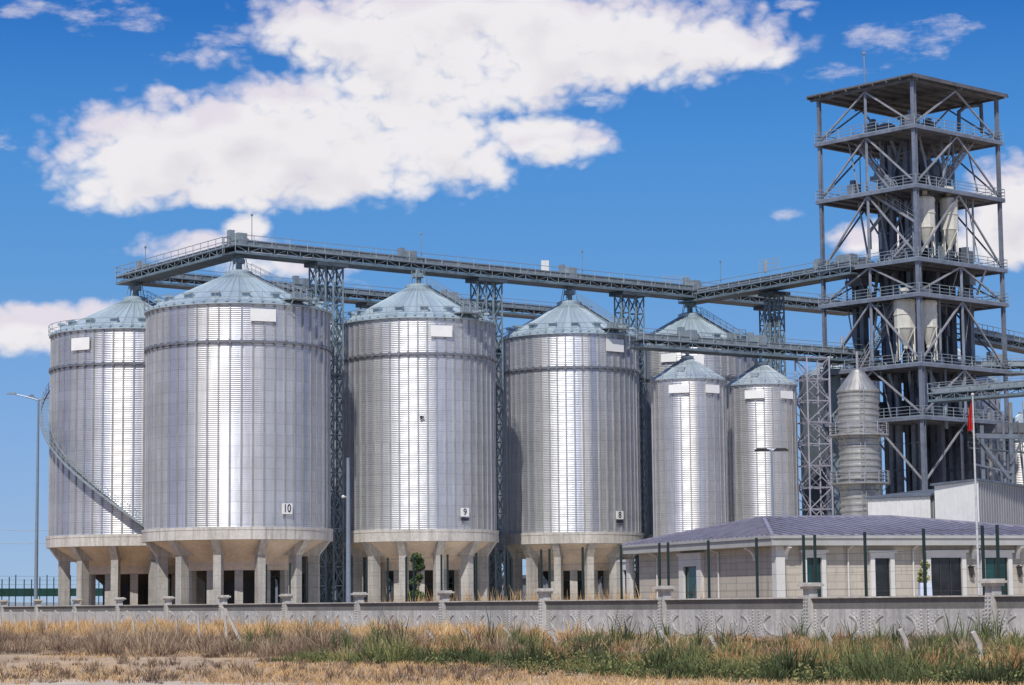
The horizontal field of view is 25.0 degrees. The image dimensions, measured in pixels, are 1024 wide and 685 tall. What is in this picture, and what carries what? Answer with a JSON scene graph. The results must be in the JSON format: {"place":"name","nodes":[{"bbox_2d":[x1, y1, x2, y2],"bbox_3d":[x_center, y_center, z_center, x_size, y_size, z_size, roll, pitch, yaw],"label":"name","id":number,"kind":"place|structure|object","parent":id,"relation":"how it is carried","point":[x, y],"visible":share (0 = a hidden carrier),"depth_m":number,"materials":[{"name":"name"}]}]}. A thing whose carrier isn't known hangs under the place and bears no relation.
{"place":"outdoors","nodes":[
{"label":"outdoors","id":0,"kind":"place"},
{"bbox_2d":[8,543,43,543],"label":"power line","id":1,"kind":"object","parent":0,"point":[25,543],"visible":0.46,"depth_m":418.60,"materials":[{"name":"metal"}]},
{"bbox_2d":[0,602,102,605],"bbox_3d":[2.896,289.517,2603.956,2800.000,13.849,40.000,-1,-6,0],"label":"hills","id":2,"kind":"structure","parent":0,"point":[42,603],"depth_m":2613.28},
{"bbox_2d":[0,626,1023,684],"bbox_3d":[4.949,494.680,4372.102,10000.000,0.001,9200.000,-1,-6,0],"label":"ground","id":3,"kind":"structure","parent":0,"point":[112,661],"depth_m":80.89,"materials":[{"name":"plant"}]},
{"bbox_2d":[10,610,15,625],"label":"fence post","id":4,"kind":"object","parent":3,"relation":"on","point":[13,613],"visible":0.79,"depth_m":192.98,"materials":[{"name":"concrete"}]},
{"bbox_2d":[7,393,47,605],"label":"street lamp","id":5,"kind":"object","parent":3,"relation":"on","point":[36,529],"visible":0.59,"depth_m":264.54,"materials":[{"name":"metal"}]},
{"bbox_2d":[24,610,30,628],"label":"fence post","id":6,"kind":"object","parent":3,"relation":"on","point":[26,612],"visible":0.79,"depth_m":177.54,"materials":[{"name":"concrete"}]},
{"bbox_2d":[40,610,47,632],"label":"fence post","id":7,"kind":"object","parent":3,"relation":"on","point":[41,611],"visible":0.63,"depth_m":176.48,"materials":[{"name":"concrete"}]},
{"bbox_2d":[54,610,61,627],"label":"fence post","id":8,"kind":"object","parent":3,"relation":"on","point":[59,614],"visible":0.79,"depth_m":175.57,"materials":[{"name":"concrete"}]},
{"bbox_2d":[71,610,79,635],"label":"fence post","id":9,"kind":"object","parent":3,"relation":"on","point":[76,614],"visible":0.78,"depth_m":168.30,"materials":[{"name":"concrete"}]},
{"bbox_2d":[105,610,113,628],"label":"fence post","id":10,"kind":"object","parent":3,"relation":"on","point":[111,615],"visible":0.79,"depth_m":160.71,"materials":[{"name":"concrete"}]},
{"bbox_2d":[126,610,134,630],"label":"fence post","id":11,"kind":"object","parent":3,"relation":"on","point":[131,615],"visible":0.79,"depth_m":154.42,"materials":[{"name":"concrete"}]},
{"bbox_2d":[148,610,155,625],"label":"fence post","id":12,"kind":"object","parent":3,"relation":"on","point":[152,614],"visible":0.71,"depth_m":146.28,"materials":[{"name":"concrete"}]},
{"bbox_2d":[169,611,177,633],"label":"fence post","id":13,"kind":"object","parent":3,"relation":"on","point":[173,614],"visible":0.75,"depth_m":141.03,"materials":[{"name":"concrete"}]},
{"bbox_2d":[190,611,200,636],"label":"fence post","id":14,"kind":"object","parent":3,"relation":"on","point":[197,617],"visible":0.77,"depth_m":134.21,"materials":[{"name":"concrete"}]},
{"bbox_2d":[219,605,227,635],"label":"fence post","id":15,"kind":"object","parent":3,"relation":"on","point":[225,615],"visible":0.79,"depth_m":126.17,"materials":[{"name":"concrete"}]},
{"bbox_2d":[225,608,240,638],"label":"brace post","id":16,"kind":"object","parent":3,"relation":"on","point":[231,621],"visible":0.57,"depth_m":126.06,"materials":[{"name":"concrete"}]},
{"bbox_2d":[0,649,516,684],"bbox_3d":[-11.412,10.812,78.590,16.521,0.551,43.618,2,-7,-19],"label":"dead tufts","id":17,"kind":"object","parent":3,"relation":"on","point":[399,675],"visible":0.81,"depth_m":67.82,"materials":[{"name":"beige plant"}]},
{"bbox_2d":[0,612,654,640],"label":"tall dry grass","id":18,"kind":"structure","parent":3,"relation":"on","point":[83,626],"depth_m":160.67,"materials":[{"name":"plant"}]},
{"bbox_2d":[341,458,350,601],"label":"steel pole","id":19,"kind":"object","parent":3,"relation":"on","point":[348,571],"visible":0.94,"depth_m":195.27,"materials":[{"name":"metal"}]},
{"bbox_2d":[0,679,906,684],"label":"dirt track","id":20,"kind":"structure","parent":3,"relation":"on","point":[69,682],"depth_m":62.57,"materials":[{"name":"brown soil"}]},
{"bbox_2d":[0,609,1017,659],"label":"brown scrub","id":21,"kind":"object","parent":3,"relation":"on","point":[150,642],"visible":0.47,"depth_m":98.83,"materials":[{"name":"brown plant"}]},
{"bbox_2d":[0,579,1023,641],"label":"boundary wall","id":22,"kind":"structure","parent":3,"relation":"on","point":[763,616],"depth_m":136.51,"materials":[{"name":"concrete"}]},
{"bbox_2d":[548,631,556,645],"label":"fence post","id":23,"kind":"object","parent":3,"relation":"on","point":[552,636],"visible":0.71,"depth_m":93.25,"materials":[{"name":"concrete"}]},
{"bbox_2d":[225,621,1023,684],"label":"green weeds","id":24,"kind":"object","parent":3,"relation":"on","point":[871,668],"visible":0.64,"depth_m":66.76,"materials":[{"name":"green plant"}]},
{"bbox_2d":[265,525,1000,602],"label":"fence","id":25,"kind":"object","parent":3,"relation":"on","point":[923,550],"visible":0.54,"depth_m":139.49,"materials":[{"name":"green metal"}]},
{"bbox_2d":[245,602,1021,655],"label":"tall weeds","id":26,"kind":"object","parent":3,"relation":"on","point":[987,632],"visible":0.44,"depth_m":93.39,"materials":[{"name":"green plant"}]},
{"bbox_2d":[659,630,666,640],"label":"fence post","id":27,"kind":"object","parent":3,"relation":"on","point":[661,632],"visible":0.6,"depth_m":88.02,"materials":[{"name":"concrete"}]},
{"bbox_2d":[400,622,1023,671],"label":"dry weeds","id":28,"kind":"object","parent":3,"relation":"on","point":[1010,651],"visible":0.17,"depth_m":78.19,"materials":[{"name":"plant"}]},
{"bbox_2d":[709,635,717,649],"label":"fence post","id":29,"kind":"object","parent":3,"relation":"on","point":[711,638],"visible":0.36,"depth_m":84.13,"materials":[{"name":"concrete"}]},
{"bbox_2d":[822,627,832,647],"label":"fence post","id":30,"kind":"object","parent":3,"relation":"on","point":[825,631],"visible":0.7,"depth_m":78.42,"materials":[{"name":"concrete"}]},
{"bbox_2d":[898,628,909,650],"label":"fence post","id":31,"kind":"object","parent":3,"relation":"on","point":[902,635],"visible":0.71,"depth_m":73.86,"materials":[{"name":"concrete"}]},
{"bbox_2d":[970,631,983,657],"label":"fence post","id":32,"kind":"object","parent":3,"relation":"on","point":[977,640],"visible":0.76,"depth_m":69.82,"materials":[{"name":"concrete"}]},
{"bbox_2d":[0,0,1023,602],"label":"sky","id":33,"kind":"structure","parent":0,"point":[652,138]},
{"bbox_2d":[617,515,1023,609],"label":"station house","id":34,"kind":"structure","parent":0,"point":[785,566],"depth_m":154.94,"materials":[{"name":"stone"}]},
{"bbox_2d":[617,559,632,598],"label":"window","id":35,"kind":"structure","parent":34,"relation":"in","point":[627,567],"depth_m":173.48,"materials":[{"name":"white glass"}]},
{"bbox_2d":[676,552,703,598],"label":"window","id":36,"kind":"structure","parent":34,"relation":"in","point":[689,566],"depth_m":163.11,"materials":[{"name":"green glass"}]},
{"bbox_2d":[799,550,828,596],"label":"window","id":37,"kind":"structure","parent":34,"relation":"in","point":[809,556],"depth_m":151.19,"materials":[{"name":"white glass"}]},
{"bbox_2d":[867,550,896,595],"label":"window","id":38,"kind":"structure","parent":34,"relation":"in","point":[881,583],"depth_m":152.86,"materials":[{"name":"black glass"}]},
{"bbox_2d":[926,550,968,595],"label":"window","id":39,"kind":"structure","parent":34,"relation":"in","point":[945,582],"depth_m":154.58,"materials":[{"name":"black glass"}]},
{"bbox_2d":[979,550,1014,594],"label":"window","id":40,"kind":"structure","parent":34,"relation":"in","point":[1006,565],"depth_m":155.91,"materials":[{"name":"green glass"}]},
{"bbox_2d":[805,336,882,507],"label":"grain silo","id":41,"kind":"object","parent":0,"point":[877,383],"visible":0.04,"depth_m":283.94,"materials":[{"name":"metal"}]},
{"bbox_2d":[927,375,1023,402],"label":"conveyor bridge","id":42,"kind":"structure","parent":0,"point":[981,388],"depth_m":242.46,"materials":[{"name":"metal"}]},
{"bbox_2d":[957,347,1000,479],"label":"grain silo","id":43,"kind":"object","parent":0,"point":[997,402],"visible":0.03,"depth_m":288.06,"materials":[{"name":"metal"}]},
{"bbox_2d":[984,401,1023,484],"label":"grain silo","id":44,"kind":"object","parent":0,"point":[1017,462],"visible":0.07,"depth_m":278.88,"materials":[{"name":"metal"}]},
{"label":"yard","id":45,"kind":"structure","parent":0,"visible":0},
{"bbox_2d":[0,575,168,605],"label":"screen fence","id":46,"kind":"object","parent":45,"relation":"on","point":[24,592],"visible":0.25,"depth_m":307.25,"materials":[{"name":"green metal"}]},
{"bbox_2d":[40,282,204,611],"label":"grain silo","id":47,"kind":"object","parent":45,"relation":"on","point":[96,428],"visible":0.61,"depth_m":252.25,"materials":[{"name":"metal"}]},
{"bbox_2d":[115,237,244,285],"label":"conveyor bridge","id":48,"kind":"structure","parent":47,"relation":"on","point":[195,261],"depth_m":253.14,"materials":[{"name":"metal"}]},
{"bbox_2d":[142,255,332,604],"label":"grain silo","id":49,"kind":"object","parent":45,"relation":"on","point":[237,486],"visible":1,"depth_m":232.79,"materials":[{"name":"metal"}]},
{"bbox_2d":[271,294,366,602],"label":"trestle","id":50,"kind":"object","parent":45,"relation":"on","point":[322,563],"depth_m":265.93,"materials":[{"name":"metal"}]},
{"bbox_2d":[304,261,348,602],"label":"support trestle","id":51,"kind":"object","parent":45,"relation":"on","point":[316,266],"visible":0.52,"depth_m":247.75,"materials":[{"name":"metal"}]},
{"bbox_2d":[222,214,852,315],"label":"conveyor bridge","id":52,"kind":"structure","parent":51,"relation":"on","point":[403,261],"depth_m":261.46,"materials":[{"name":"metal"}]},
{"bbox_2d":[662,276,688,283],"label":"access platform","id":53,"kind":"structure","parent":52,"relation":"on","point":[675,278],"depth_m":281.61,"materials":[{"name":"grey metal"}]},
{"bbox_2d":[355,302,391,601],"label":"support trestle","id":54,"kind":"object","parent":45,"relation":"on","point":[365,305],"visible":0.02,"depth_m":280.51,"materials":[{"name":"metal"}]},
{"bbox_2d":[134,261,591,318],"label":"conveyor bridge","id":55,"kind":"structure","parent":54,"relation":"on","point":[373,294],"depth_m":279.74,"materials":[{"name":"metal"}]},
{"bbox_2d":[407,552,425,601],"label":"young tree","id":56,"kind":"object","parent":45,"relation":"on","point":[419,563],"visible":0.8,"depth_m":185.00,"materials":[{"name":"green plant"}]},
{"bbox_2d":[340,269,498,601],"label":"grain silo","id":57,"kind":"object","parent":45,"relation":"on","point":[420,360],"visible":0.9,"depth_m":245.63,"materials":[{"name":"metal"}]},
{"bbox_2d":[275,575,635,602],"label":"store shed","id":58,"kind":"structure","parent":45,"relation":"on","point":[545,583],"depth_m":343.02,"materials":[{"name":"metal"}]},
{"bbox_2d":[449,337,511,600],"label":"grain silo","id":59,"kind":"object","parent":45,"relation":"on","point":[500,509],"visible":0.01,"depth_m":281.77,"materials":[{"name":"metal"}]},
{"bbox_2d":[465,277,506,600],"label":"support trestle","id":60,"kind":"object","parent":45,"relation":"on","point":[484,281],"visible":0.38,"depth_m":261.19,"materials":[{"name":"metal"}]},
{"bbox_2d":[499,287,643,600],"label":"grain silo","id":61,"kind":"object","parent":45,"relation":"on","point":[572,460],"visible":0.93,"depth_m":261.34,"materials":[{"name":"metal"}]},
{"bbox_2d":[609,291,648,597],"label":"support trestle","id":62,"kind":"object","parent":45,"relation":"on","point":[628,295],"visible":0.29,"depth_m":274.45,"materials":[{"name":"metal"}]},
{"bbox_2d":[649,344,727,536],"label":"grain silo","id":63,"kind":"object","parent":45,"relation":"on","point":[689,467],"visible":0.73,"depth_m":243.09,"materials":[{"name":"metal"}]},
{"bbox_2d":[635,303,757,598],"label":"grain silo","id":64,"kind":"object","parent":45,"relation":"on","point":[689,319],"visible":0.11,"depth_m":275.02,"materials":[{"name":"metal"}]},
{"bbox_2d":[725,350,799,521],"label":"grain silo","id":65,"kind":"object","parent":45,"relation":"on","point":[761,396],"visible":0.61,"depth_m":249.26,"materials":[{"name":"metal"}]},
{"bbox_2d":[629,327,884,364],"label":"conveyor bridge","id":66,"kind":"structure","parent":65,"relation":"on","point":[683,337],"depth_m":251.25,"materials":[{"name":"metal"}]},
{"bbox_2d":[753,305,781,369],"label":"support trestle","id":67,"kind":"object","parent":45,"relation":"on","point":[760,309],"visible":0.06,"depth_m":288.85,"materials":[{"name":"metal"}]},
{"bbox_2d":[754,448,788,515],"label":"street lamp","id":68,"kind":"object","parent":45,"relation":"on","point":[771,455],"visible":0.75,"depth_m":177.97,"materials":[{"name":"metal"}]},
{"bbox_2d":[758,291,789,376],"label":"support trestle","id":69,"kind":"object","parent":45,"relation":"on","point":[769,295],"visible":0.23,"depth_m":271.41,"materials":[{"name":"metal"}]},
{"bbox_2d":[794,356,833,514],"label":"lattice mast","id":70,"kind":"object","parent":45,"relation":"on","point":[819,422],"visible":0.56,"depth_m":253.51,"materials":[{"name":"grey metal"}]},
{"bbox_2d":[799,369,840,515],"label":"elevator shaft","id":71,"kind":"object","parent":45,"relation":"on","point":[835,383],"visible":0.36,"depth_m":268.02,"materials":[{"name":"metal"}]},
{"bbox_2d":[829,352,889,514],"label":"ribbed bin","id":72,"kind":"object","parent":45,"relation":"on","point":[859,434],"visible":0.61,"depth_m":236.58,"materials":[{"name":"metal"}]},
{"bbox_2d":[864,489,934,518],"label":"metal shed","id":73,"kind":"structure","parent":45,"relation":"on","point":[919,503],"depth_m":221.94,"materials":[{"name":"white metal"}]},
{"bbox_2d":[806,51,1012,514],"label":"steel tower","id":74,"kind":"structure","parent":45,"relation":"on","point":[908,149],"depth_m":260.58,"materials":[{"name":"grey metal"}]},
{"bbox_2d":[678,256,866,304],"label":"conveyor bridge","id":75,"kind":"structure","parent":74,"relation":"attached to","point":[757,285],"depth_m":269.49,"materials":[{"name":"metal"}]},
{"bbox_2d":[759,258,779,272],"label":"access platform","id":76,"kind":"structure","parent":75,"relation":"on","point":[765,263],"depth_m":273.66,"materials":[{"name":"grey metal"}]},
{"bbox_2d":[893,287,916,361],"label":"hopper bin","id":77,"kind":"object","parent":74,"relation":"on","point":[904,315],"visible":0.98,"depth_m":254.15,"materials":[{"name":"white metal"}]},
{"bbox_2d":[919,191,935,256],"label":"hopper bin","id":78,"kind":"object","parent":74,"relation":"on","point":[927,213],"visible":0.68,"depth_m":255.64,"materials":[{"name":"white metal"}]},
{"bbox_2d":[922,288,937,361],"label":"hopper bin","id":79,"kind":"object","parent":74,"relation":"on","point":[930,321],"visible":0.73,"depth_m":254.41,"materials":[{"name":"white metal"}]},
{"bbox_2d":[939,186,958,256],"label":"hopper bin","id":80,"kind":"object","parent":74,"relation":"on","point":[949,229],"visible":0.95,"depth_m":257.98,"materials":[{"name":"white metal"}]},
{"bbox_2d":[944,352,1023,375],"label":"conveyor bridge","id":81,"kind":"structure","parent":74,"relation":"attached to","point":[1017,364],"depth_m":262.58,"materials":[{"name":"metal"}]},
{"bbox_2d":[957,323,1023,353],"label":"conveyor bridge","id":82,"kind":"structure","parent":74,"relation":"attached to","point":[1015,344],"depth_m":276.13,"materials":[{"name":"metal"}]},
{"bbox_2d":[917,560,931,595],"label":"potted plant","id":83,"kind":"object","parent":45,"relation":"on","point":[920,585],"visible":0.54,"depth_m":136.09,"materials":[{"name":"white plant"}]},
{"bbox_2d":[971,393,979,594],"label":"flagpole","id":84,"kind":"object","parent":45,"relation":"on","point":[977,541],"visible":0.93,"depth_m":139.70,"materials":[{"name":"white metal"}]},
{"bbox_2d":[967,401,971,431],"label":"flag","id":85,"kind":"object","parent":84,"relation":"attached to","point":[969,428],"visible":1,"depth_m":140.37,"materials":[{"name":"red fabric"}]},
{"bbox_2d":[930,478,1023,524],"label":"metal shed","id":86,"kind":"structure","parent":45,"relation":"on","point":[999,502],"depth_m":214.87,"materials":[{"name":"white metal"}]},
{"bbox_2d":[967,401,1023,484],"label":"portal gantry","id":87,"kind":"object","parent":45,"relation":"on","point":[1010,431],"visible":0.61,"depth_m":256.34,"materials":[{"name":"metal"}]}
]}

